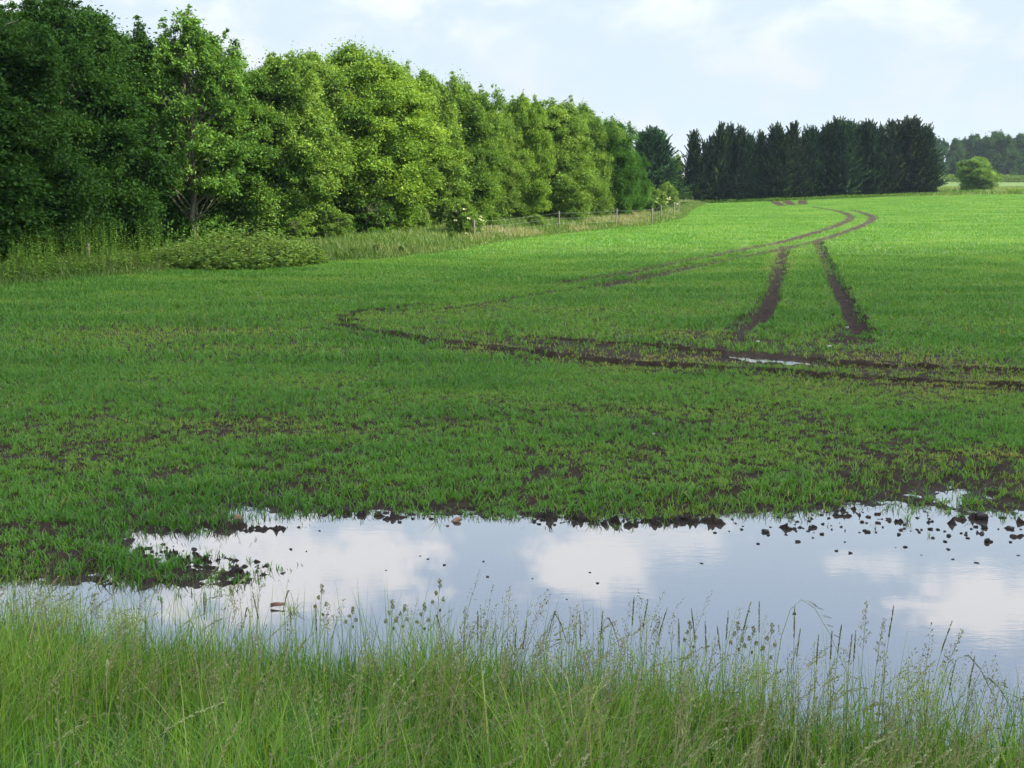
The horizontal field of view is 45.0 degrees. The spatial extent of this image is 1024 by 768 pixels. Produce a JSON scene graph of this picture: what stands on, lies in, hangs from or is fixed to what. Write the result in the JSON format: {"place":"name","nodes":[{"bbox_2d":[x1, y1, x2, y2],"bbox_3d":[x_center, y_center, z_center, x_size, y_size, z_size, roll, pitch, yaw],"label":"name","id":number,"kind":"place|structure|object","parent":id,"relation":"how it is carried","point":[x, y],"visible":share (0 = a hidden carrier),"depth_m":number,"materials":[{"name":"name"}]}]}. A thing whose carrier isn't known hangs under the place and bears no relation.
{"place":"outdoors","nodes":[
{"label":"outdoors","id":0,"kind":"place"},
{"bbox_2d":[310,584,327,693],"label":"grass stalk","id":1,"kind":"object","parent":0,"point":[318,598],"depth_m":6.43,"materials":[{"name":"green plant"}]},
{"bbox_2d":[0,198,707,285],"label":"rough grass","id":2,"kind":"structure","parent":0,"point":[432,238],"depth_m":50.12,"materials":[{"name":"green plant"}]},
{"bbox_2d":[0,485,1023,764],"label":"flood water","id":3,"kind":"structure","parent":0,"point":[920,583],"depth_m":8.96,"materials":[{"name":"clear liquid"}]},
{"bbox_2d":[975,511,987,519],"bbox_3d":[4.091,1.156,10.786,0.116,0.083,0.133,-2,10,-10],"label":"mud clod","id":4,"kind":"object","parent":3,"relation":"on","point":[980,515],"visible":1,"depth_m":10.74,"materials":[{"name":"brown soil"}]},
{"bbox_2d":[0,180,1023,753],"bbox_3d":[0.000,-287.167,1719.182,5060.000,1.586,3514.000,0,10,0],"label":"field","id":5,"kind":"structure","parent":0,"point":[588,354],"depth_m":14.21,"materials":[{"name":"green plant"}]},
{"bbox_2d":[0,8,80,259],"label":"ash tree","id":6,"kind":"object","parent":5,"relation":"on","point":[19,180],"visible":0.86,"depth_m":36.34,"materials":[{"name":"green plant"}]},
{"bbox_2d":[31,583,89,652],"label":"bedstraw plant","id":7,"kind":"object","parent":5,"relation":"on","point":[60,609],"visible":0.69,"depth_m":6.81,"materials":[{"name":"green plant"}]},
{"bbox_2d":[0,0,130,257],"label":"ash tree","id":8,"kind":"object","parent":5,"relation":"on","point":[79,192],"visible":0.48,"depth_m":38.53,"materials":[{"name":"green plant"}]},
{"bbox_2d":[65,223,113,253],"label":"shrub","id":9,"kind":"object","parent":5,"relation":"on","point":[101,241],"visible":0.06,"depth_m":41.74,"materials":[{"name":"green plant"}]},
{"bbox_2d":[3,0,186,244],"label":"ash tree","id":10,"kind":"object","parent":5,"relation":"on","point":[135,204],"visible":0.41,"depth_m":42.46,"materials":[{"name":"green plant"}]},
{"bbox_2d":[99,603,146,667],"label":"bedstraw plant","id":11,"kind":"object","parent":5,"relation":"on","point":[125,618],"visible":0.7,"depth_m":6.74,"materials":[{"name":"green plant"}]},
{"bbox_2d":[67,2,186,241],"bbox_3d":[-14.992,-9.441,46.135,7.200,9.161,6.412,4,10,21],"label":"ash tree","id":12,"kind":"object","parent":5,"relation":"on","point":[136,76],"visible":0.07,"depth_m":45.21,"materials":[{"name":"green plant"}]},
{"bbox_2d":[0,216,271,280],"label":"nettles","id":13,"kind":"object","parent":5,"relation":"on","point":[113,256],"visible":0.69,"depth_m":37.53,"materials":[{"name":"green plant"}]},
{"bbox_2d":[112,219,167,250],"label":"shrub","id":14,"kind":"object","parent":5,"relation":"on","point":[154,225],"visible":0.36,"depth_m":44.29,"materials":[{"name":"green plant"}]},
{"bbox_2d":[91,25,189,241],"bbox_3d":[-14.803,-9.859,49.370,5.382,8.885,5.300,1,10,4],"label":"ash tree","id":15,"kind":"object","parent":5,"relation":"on","point":[134,44],"visible":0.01,"depth_m":48.95,"materials":[{"name":"green plant"}]},
{"bbox_2d":[149,241,212,267],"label":"bramble bush","id":16,"kind":"object","parent":5,"relation":"on","point":[173,255],"visible":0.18,"depth_m":39.26,"materials":[{"name":"green plant"}]},
{"bbox_2d":[127,4,263,244],"bbox_3d":[-12.199,-9.691,47.107,5.042,9.328,5.688,4,10,20],"label":"ash tree","id":17,"kind":"object","parent":5,"relation":"on","point":[189,52],"visible":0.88,"depth_m":46.31,"materials":[{"name":"green plant"}]},
{"bbox_2d":[148,230,253,269],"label":"bramble bush","id":18,"kind":"object","parent":5,"relation":"on","point":[197,253],"visible":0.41,"depth_m":39.06,"materials":[{"name":"green plant"}]},
{"bbox_2d":[219,584,242,658],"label":"grass stalk","id":19,"kind":"object","parent":5,"relation":"on","point":[235,610],"depth_m":6.83,"materials":[{"name":"green plant"}]},
{"bbox_2d":[160,217,320,270],"bbox_3d":[-8.905,-4.681,40.594,5.172,1.687,6.519,2,10,12],"label":"bramble bush","id":20,"kind":"object","parent":5,"relation":"on","point":[260,258],"visible":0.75,"depth_m":39.36,"materials":[{"name":"green plant"}]},
{"bbox_2d":[181,39,323,240],"bbox_3d":[-11.173,-9.923,50.917,7.104,8.457,5.640,-1,10,-8],"label":"sycamore tree","id":21,"kind":"object","parent":5,"relation":"on","point":[261,199],"visible":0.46,"depth_m":49.99,"materials":[{"name":"green plant"}]},
{"bbox_2d":[238,228,329,264],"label":"bramble bush","id":22,"kind":"object","parent":5,"relation":"on","point":[317,259],"visible":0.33,"depth_m":40.73,"materials":[{"name":"green plant"}]},
{"bbox_2d":[222,44,363,238],"bbox_3d":[-9.658,-10.038,52.177,6.884,8.272,6.130,-2,10,-10],"label":"sycamore tree","id":23,"kind":"object","parent":5,"relation":"on","point":[322,185],"visible":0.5,"depth_m":50.90,"materials":[{"name":"green plant"}]},
{"bbox_2d":[282,217,310,242],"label":"shrub","id":24,"kind":"object","parent":5,"relation":"on","point":[296,226],"visible":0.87,"depth_m":49.41,"materials":[{"name":"green plant"}]},
{"bbox_2d":[102,194,502,246],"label":"undergrowth","id":25,"kind":"object","parent":5,"relation":"on","point":[174,221],"visible":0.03,"depth_m":48.28,"materials":[{"name":"green plant"}]},
{"bbox_2d":[284,41,386,235],"bbox_3d":[-8.545,-10.735,54.774,6.386,8.816,6.485,2,10,12],"label":"sycamore tree","id":26,"kind":"object","parent":5,"relation":"on","point":[325,74],"visible":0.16,"depth_m":54.06,"materials":[{"name":"green plant"}]},
{"bbox_2d":[318,211,355,238],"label":"shrub","id":27,"kind":"object","parent":5,"relation":"on","point":[340,224],"visible":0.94,"depth_m":52.26,"materials":[{"name":"green plant"}]},
{"bbox_2d":[344,606,357,675],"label":"grass stalk","id":28,"kind":"object","parent":5,"relation":"on","point":[353,611],"depth_m":6.85,"materials":[{"name":"green plant"}]},
{"bbox_2d":[349,638,395,695],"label":"bedstraw plant","id":29,"kind":"object","parent":5,"relation":"on","point":[375,662],"visible":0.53,"depth_m":6.52,"materials":[{"name":"green plant"}]},
{"bbox_2d":[351,198,397,234],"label":"shrub","id":30,"kind":"object","parent":5,"relation":"on","point":[374,215],"visible":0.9,"depth_m":54.07,"materials":[{"name":"green plant"}]},
{"bbox_2d":[87,201,678,260],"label":"wire fence","id":31,"kind":"object","parent":5,"relation":"on","point":[542,220],"visible":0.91,"depth_m":70.39,"materials":[{"name":"wood"}]},
{"bbox_2d":[312,35,463,233],"bbox_3d":[-6.742,-11.260,56.560,8.822,9.280,9.785,4,10,20],"label":"sycamore tree","id":32,"kind":"object","parent":5,"relation":"on","point":[397,181],"visible":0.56,"depth_m":55.19,"materials":[{"name":"green plant"}]},
{"bbox_2d":[371,600,412,701],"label":"grass stalk","id":33,"kind":"object","parent":5,"relation":"on","point":[389,613],"depth_m":6.30,"materials":[{"name":"green plant"}]},
{"bbox_2d":[351,59,457,227],"bbox_3d":[-5.917,-11.869,61.763,6.234,8.762,5.866,7,12,36],"label":"sycamore tree","id":34,"kind":"object","parent":5,"relation":"on","point":[436,201],"visible":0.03,"depth_m":61.32,"materials":[{"name":"green plant"}]},
{"bbox_2d":[396,602,429,684],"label":"grass stalk","id":35,"kind":"object","parent":5,"relation":"on","point":[428,618],"depth_m":6.55,"materials":[{"name":"green plant"}]},
{"bbox_2d":[408,205,430,229],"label":"shrub","id":36,"kind":"object","parent":5,"relation":"on","point":[424,221],"visible":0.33,"depth_m":59.23,"materials":[{"name":"green plant"}]},
{"bbox_2d":[407,578,444,689],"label":"grass stalk","id":37,"kind":"object","parent":5,"relation":"on","point":[435,591],"depth_m":6.45,"materials":[{"name":"green plant"}]},
{"bbox_2d":[391,65,478,226],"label":"ash tree","id":38,"kind":"object","parent":5,"relation":"on","point":[448,115],"visible":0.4,"depth_m":61.74,"materials":[{"name":"green plant"}]},
{"bbox_2d":[442,197,487,235],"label":"elder bush","id":39,"kind":"object","parent":5,"relation":"on","point":[462,214],"visible":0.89,"depth_m":56.60,"materials":[{"name":"green plant"}]},
{"bbox_2d":[442,64,515,222],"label":"ash tree","id":40,"kind":"object","parent":5,"relation":"on","point":[489,160],"visible":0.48,"depth_m":64.74,"materials":[{"name":"green plant"}]},
{"bbox_2d":[485,212,501,227],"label":"shrub","id":41,"kind":"object","parent":5,"relation":"on","point":[493,216],"visible":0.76,"depth_m":63.30,"materials":[{"name":"green plant"}]},
{"bbox_2d":[471,99,534,219],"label":"ash tree","id":42,"kind":"object","parent":5,"relation":"on","point":[512,132],"visible":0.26,"depth_m":68.46,"materials":[{"name":"green plant"}]},
{"bbox_2d":[0,358,1023,606],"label":"young crop","id":43,"kind":"object","parent":5,"relation":"on","point":[202,378],"visible":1,"depth_m":13.79,"materials":[{"name":"green plant"}]},
{"bbox_2d":[0,543,1023,767],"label":"tall grass","id":44,"kind":"structure","parent":5,"relation":"on","point":[19,754],"depth_m":5.63,"materials":[{"name":"green plant"}]},
{"bbox_2d":[0,252,1023,366],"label":"young crop","id":45,"kind":"object","parent":5,"relation":"on","point":[454,283],"visible":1,"depth_m":27.57,"materials":[{"name":"green plant"}]},
{"bbox_2d":[0,551,1023,767],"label":"seed heads","id":46,"kind":"object","parent":5,"relation":"on","point":[703,740],"visible":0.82,"depth_m":5.34,"materials":[{"name":"green plant"}]},
{"bbox_2d":[501,89,559,219],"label":"ash tree","id":47,"kind":"object","parent":5,"relation":"on","point":[526,113],"visible":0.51,"depth_m":70.00,"materials":[{"name":"green plant"}]},
{"bbox_2d":[527,213,547,226],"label":"shrub","id":48,"kind":"object","parent":5,"relation":"on","point":[536,219],"visible":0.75,"depth_m":65.23,"materials":[{"name":"green plant"}]},
{"bbox_2d":[513,94,605,217],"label":"ash tree","id":49,"kind":"object","parent":5,"relation":"on","point":[566,123],"visible":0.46,"depth_m":72.35,"materials":[{"name":"green plant"}]},
{"bbox_2d":[565,208,584,221],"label":"shrub","id":50,"kind":"object","parent":5,"relation":"on","point":[574,214],"visible":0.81,"depth_m":71.06,"materials":[{"name":"green plant"}]},
{"bbox_2d":[553,98,625,216],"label":"ash tree","id":51,"kind":"object","parent":5,"relation":"on","point":[601,188],"visible":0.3,"depth_m":77.57,"materials":[{"name":"green plant"}]},
{"bbox_2d":[597,113,645,214],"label":"oak tree","id":52,"kind":"object","parent":5,"relation":"on","point":[625,179],"visible":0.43,"depth_m":79.79,"materials":[{"name":"green plant"}]},
{"bbox_2d":[630,149,653,213],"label":"oak tree","id":53,"kind":"object","parent":5,"relation":"on","point":[636,206],"visible":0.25,"depth_m":86.24,"materials":[{"name":"green plant"}]},
{"bbox_2d":[639,180,661,210],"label":"shrub","id":54,"kind":"object","parent":5,"relation":"on","point":[651,201],"visible":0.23,"depth_m":90.10,"materials":[{"name":"green plant"}]},
{"bbox_2d":[649,188,669,211],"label":"elder bush","id":55,"kind":"object","parent":5,"relation":"on","point":[659,195],"visible":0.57,"depth_m":90.65,"materials":[{"name":"green plant"}]},
{"bbox_2d":[629,125,694,203],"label":"conifer tree","id":56,"kind":"object","parent":5,"relation":"on","point":[654,147],"visible":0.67,"depth_m":112.35,"materials":[{"name":"green plant"}]},
{"bbox_2d":[659,181,680,206],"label":"elder bush","id":57,"kind":"object","parent":5,"relation":"on","point":[667,188],"visible":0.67,"depth_m":102.31,"materials":[{"name":"green plant"}]},
{"bbox_2d":[336,199,1020,387],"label":"wheel track","id":58,"kind":"structure","parent":5,"relation":"on","point":[772,301],"depth_m":30.03,"materials":[{"name":"soil"}]},
{"bbox_2d":[728,356,819,365],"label":"puddle","id":59,"kind":"object","parent":58,"relation":"in","point":[753,360],"visible":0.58,"depth_m":19.99,"materials":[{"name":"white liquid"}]},
{"bbox_2d":[677,620,697,691],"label":"grass stalk","id":60,"kind":"object","parent":5,"relation":"on","point":[687,631],"depth_m":6.26,"materials":[{"name":"green plant"}]},
{"bbox_2d":[675,128,715,200],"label":"conifer tree","id":61,"kind":"object","parent":5,"relation":"on","point":[696,165],"visible":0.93,"depth_m":128.37,"materials":[{"name":"green plant"}]},
{"bbox_2d":[706,134,722,199],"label":"conifer tree","id":62,"kind":"object","parent":5,"relation":"on","point":[709,142],"visible":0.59,"depth_m":129.27,"materials":[{"name":"green plant"}]},
{"bbox_2d":[698,121,740,201],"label":"conifer tree","id":63,"kind":"object","parent":5,"relation":"on","point":[721,160],"visible":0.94,"depth_m":128.39,"materials":[{"name":"green plant"}]},
{"bbox_2d":[428,193,1023,256],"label":"young crop","id":64,"kind":"object","parent":5,"relation":"on","point":[817,216],"visible":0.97,"depth_m":66.10,"materials":[{"name":"green plant"}]},
{"bbox_2d":[716,621,743,721],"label":"grass stalk","id":65,"kind":"object","parent":5,"relation":"on","point":[738,628],"depth_m":6.19,"materials":[{"name":"green plant"}]},
{"bbox_2d":[725,121,737,157],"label":"conifer tree","id":66,"kind":"object","parent":5,"relation":"on","point":[731,128],"visible":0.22,"depth_m":130.14,"materials":[{"name":"green plant"}]},
{"bbox_2d":[716,603,750,735],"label":"grass stalk","id":67,"kind":"object","parent":5,"relation":"on","point":[738,653],"depth_m":6.13,"materials":[{"name":"green plant"}]},
{"bbox_2d":[721,124,761,201],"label":"conifer tree","id":68,"kind":"object","parent":5,"relation":"on","point":[740,161],"visible":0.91,"depth_m":128.38,"materials":[{"name":"green plant"}]},
{"bbox_2d":[741,626,758,712],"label":"grass stalk","id":69,"kind":"object","parent":5,"relation":"on","point":[749,637],"depth_m":6.19,"materials":[{"name":"green plant"}]},
{"bbox_2d":[744,130,763,198],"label":"conifer tree","id":70,"kind":"object","parent":5,"relation":"on","point":[753,149],"visible":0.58,"depth_m":129.56,"materials":[{"name":"green plant"}]},
{"bbox_2d":[749,601,763,724],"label":"grass stalk","id":71,"kind":"object","parent":5,"relation":"on","point":[758,656],"depth_m":5.94,"materials":[{"name":"green plant"}]},
{"bbox_2d":[724,653,792,756],"bbox_3d":[1.202,1.595,6.023,0.335,0.604,0.314,0,10,0],"label":"bedstraw plant","id":72,"kind":"object","parent":5,"relation":"on","point":[760,672],"visible":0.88,"depth_m":5.99,"materials":[{"name":"green plant"}]},
{"bbox_2d":[753,129,768,198],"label":"conifer tree","id":73,"kind":"object","parent":5,"relation":"on","point":[760,140],"visible":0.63,"depth_m":130.25,"materials":[{"name":"green plant"}]},
{"bbox_2d":[738,623,783,756],"bbox_3d":[1.176,1.521,5.867,0.259,0.806,0.076,1,10,4],"label":"grass stalk","id":74,"kind":"object","parent":5,"relation":"on","point":[763,646],"depth_m":5.83,"materials":[{"name":"green plant"}]},
{"bbox_2d":[756,121,801,200],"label":"conifer tree","id":75,"kind":"object","parent":5,"relation":"on","point":[777,159],"visible":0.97,"depth_m":128.97,"materials":[{"name":"green plant"}]},
{"bbox_2d":[782,606,797,726],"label":"grass stalk","id":76,"kind":"object","parent":5,"relation":"on","point":[793,670],"depth_m":5.86,"materials":[{"name":"green plant"}]},
{"bbox_2d":[785,119,818,197],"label":"conifer tree","id":77,"kind":"object","parent":5,"relation":"on","point":[797,143],"visible":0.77,"depth_m":130.27,"materials":[{"name":"green plant"}]},
{"bbox_2d":[794,123,830,196],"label":"conifer tree","id":78,"kind":"object","parent":5,"relation":"on","point":[813,135],"visible":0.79,"depth_m":131.12,"materials":[{"name":"green plant"}]},
{"bbox_2d":[765,599,859,761],"bbox_3d":[1.406,1.458,5.869,0.468,0.936,0.292,0,10,0],"label":"grass stalk","id":79,"kind":"object","parent":5,"relation":"on","point":[796,651],"depth_m":5.80,"materials":[{"name":"green plant"}]},
{"bbox_2d":[812,122,841,196],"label":"conifer tree","id":80,"kind":"object","parent":5,"relation":"on","point":[826,138],"visible":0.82,"depth_m":131.32,"materials":[{"name":"green plant"}]},
{"bbox_2d":[829,624,841,733],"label":"grass stalk","id":81,"kind":"object","parent":5,"relation":"on","point":[835,670],"depth_m":6.12,"materials":[{"name":"green plant"}]},
{"bbox_2d":[820,115,873,195],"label":"conifer tree","id":82,"kind":"object","parent":5,"relation":"on","point":[845,146],"visible":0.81,"depth_m":131.06,"materials":[{"name":"green plant"}]},
{"bbox_2d":[838,635,856,741],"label":"grass stalk","id":83,"kind":"object","parent":5,"relation":"on","point":[846,685],"depth_m":6.08,"materials":[{"name":"green plant"}]},
{"bbox_2d":[837,601,871,743],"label":"grass stalk","id":84,"kind":"object","parent":5,"relation":"on","point":[862,660],"depth_m":5.82,"materials":[{"name":"green plant"}]},
{"bbox_2d":[696,188,1023,202],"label":"weeds","id":85,"kind":"object","parent":5,"relation":"on","point":[812,197],"visible":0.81,"depth_m":128.77,"materials":[{"name":"green plant"}]},
{"bbox_2d":[850,119,870,193],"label":"conifer tree","id":86,"kind":"object","parent":5,"relation":"on","point":[857,134],"visible":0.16,"depth_m":132.78,"materials":[{"name":"green plant"}]},
{"bbox_2d":[849,618,886,755],"bbox_3d":[1.643,1.496,5.681,0.154,0.918,0.157,-1,10,-9],"label":"grass stalk","id":87,"kind":"object","parent":5,"relation":"on","point":[880,659],"depth_m":5.61,"materials":[{"name":"green plant"}]},
{"bbox_2d":[855,604,893,767],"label":"grass stalk","id":88,"kind":"object","parent":5,"relation":"on","point":[883,676],"depth_m":5.63,"materials":[{"name":"green plant"}]},
{"bbox_2d":[854,117,895,194],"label":"conifer tree","id":89,"kind":"object","parent":5,"relation":"on","point":[873,140],"visible":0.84,"depth_m":132.86,"materials":[{"name":"green plant"}]},
{"bbox_2d":[880,118,910,193],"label":"conifer tree","id":90,"kind":"object","parent":5,"relation":"on","point":[892,136],"visible":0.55,"depth_m":134.05,"materials":[{"name":"green plant"}]},
{"bbox_2d":[889,114,939,192],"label":"conifer tree","id":91,"kind":"object","parent":5,"relation":"on","point":[910,130],"visible":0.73,"depth_m":134.28,"materials":[{"name":"green plant"}]},
{"bbox_2d":[873,659,964,765],"bbox_3d":[1.863,1.587,5.694,0.459,0.728,0.281,0,10,0],"label":"bedstraw plant","id":92,"kind":"object","parent":5,"relation":"on","point":[907,682],"visible":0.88,"depth_m":5.65,"materials":[{"name":"green plant"}]},
{"bbox_2d":[898,621,951,726],"bbox_3d":[1.986,1.531,5.957,0.192,0.828,0.279,-5,11,-26],"label":"grass stalk","id":93,"kind":"object","parent":5,"relation":"on","point":[937,665],"depth_m":5.90,"materials":[{"name":"green plant"}]},
{"bbox_2d":[906,122,948,192],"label":"conifer tree","id":94,"kind":"object","parent":5,"relation":"on","point":[929,134],"visible":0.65,"depth_m":134.54,"materials":[{"name":"green plant"}]},
{"bbox_2d":[916,629,963,721],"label":"grass stalk","id":95,"kind":"object","parent":5,"relation":"on","point":[951,660],"depth_m":5.84,"materials":[{"name":"green plant"}]},
{"bbox_2d":[933,134,951,179],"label":"woodland tree","id":96,"kind":"object","parent":5,"relation":"on","point":[943,145],"visible":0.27,"depth_m":323.09,"materials":[{"name":"green plant"}]},
{"bbox_2d":[902,655,992,761],"bbox_3d":[1.875,1.581,5.456,0.448,0.813,0.128,3,10,18],"label":"grass stalk","id":97,"kind":"object","parent":5,"relation":"on","point":[943,694],"depth_m":5.42,"materials":[{"name":"green plant"}]},
{"bbox_2d":[944,137,969,181],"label":"woodland tree","id":98,"kind":"object","parent":5,"relation":"on","point":[957,152],"visible":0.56,"depth_m":327.89,"materials":[{"name":"green plant"}]},
{"bbox_2d":[960,129,989,160],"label":"woodland tree","id":99,"kind":"object","parent":5,"relation":"on","point":[969,141],"visible":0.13,"depth_m":337.88,"materials":[{"name":"green plant"}]},
{"bbox_2d":[953,154,1004,190],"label":"willow bush","id":100,"kind":"object","parent":5,"relation":"on","point":[976,172],"visible":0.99,"depth_m":154.63,"materials":[{"name":"green plant"}]},
{"bbox_2d":[936,173,1023,181],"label":"hedge","id":101,"kind":"object","parent":5,"relation":"on","point":[1007,177],"visible":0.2,"depth_m":297.17,"materials":[{"name":"green plant"}]},
{"bbox_2d":[971,126,1023,181],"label":"woodland tree","id":102,"kind":"object","parent":5,"relation":"on","point":[998,152],"visible":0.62,"depth_m":331.48,"materials":[{"name":"green plant"}]},
{"bbox_2d":[972,680,1023,765],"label":"grass stalk","id":103,"kind":"object","parent":5,"relation":"on","point":[1007,703],"depth_m":5.50,"materials":[{"name":"green plant"}]},
{"bbox_2d":[1009,131,1023,180],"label":"woodland tree","id":104,"kind":"object","parent":5,"relation":"on","point":[1018,141],"visible":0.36,"depth_m":341.83,"materials":[{"name":"green plant"}]},
{"bbox_2d":[0,0,1023,175],"label":"sky","id":105,"kind":"structure","parent":0,"point":[679,67],"materials":[{"name":"white"}]},
{"bbox_2d":[886,185,1023,196],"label":"meadow grass","id":106,"kind":"structure","parent":0,"point":[1002,190],"depth_m":139.50,"materials":[{"name":"green plant"}]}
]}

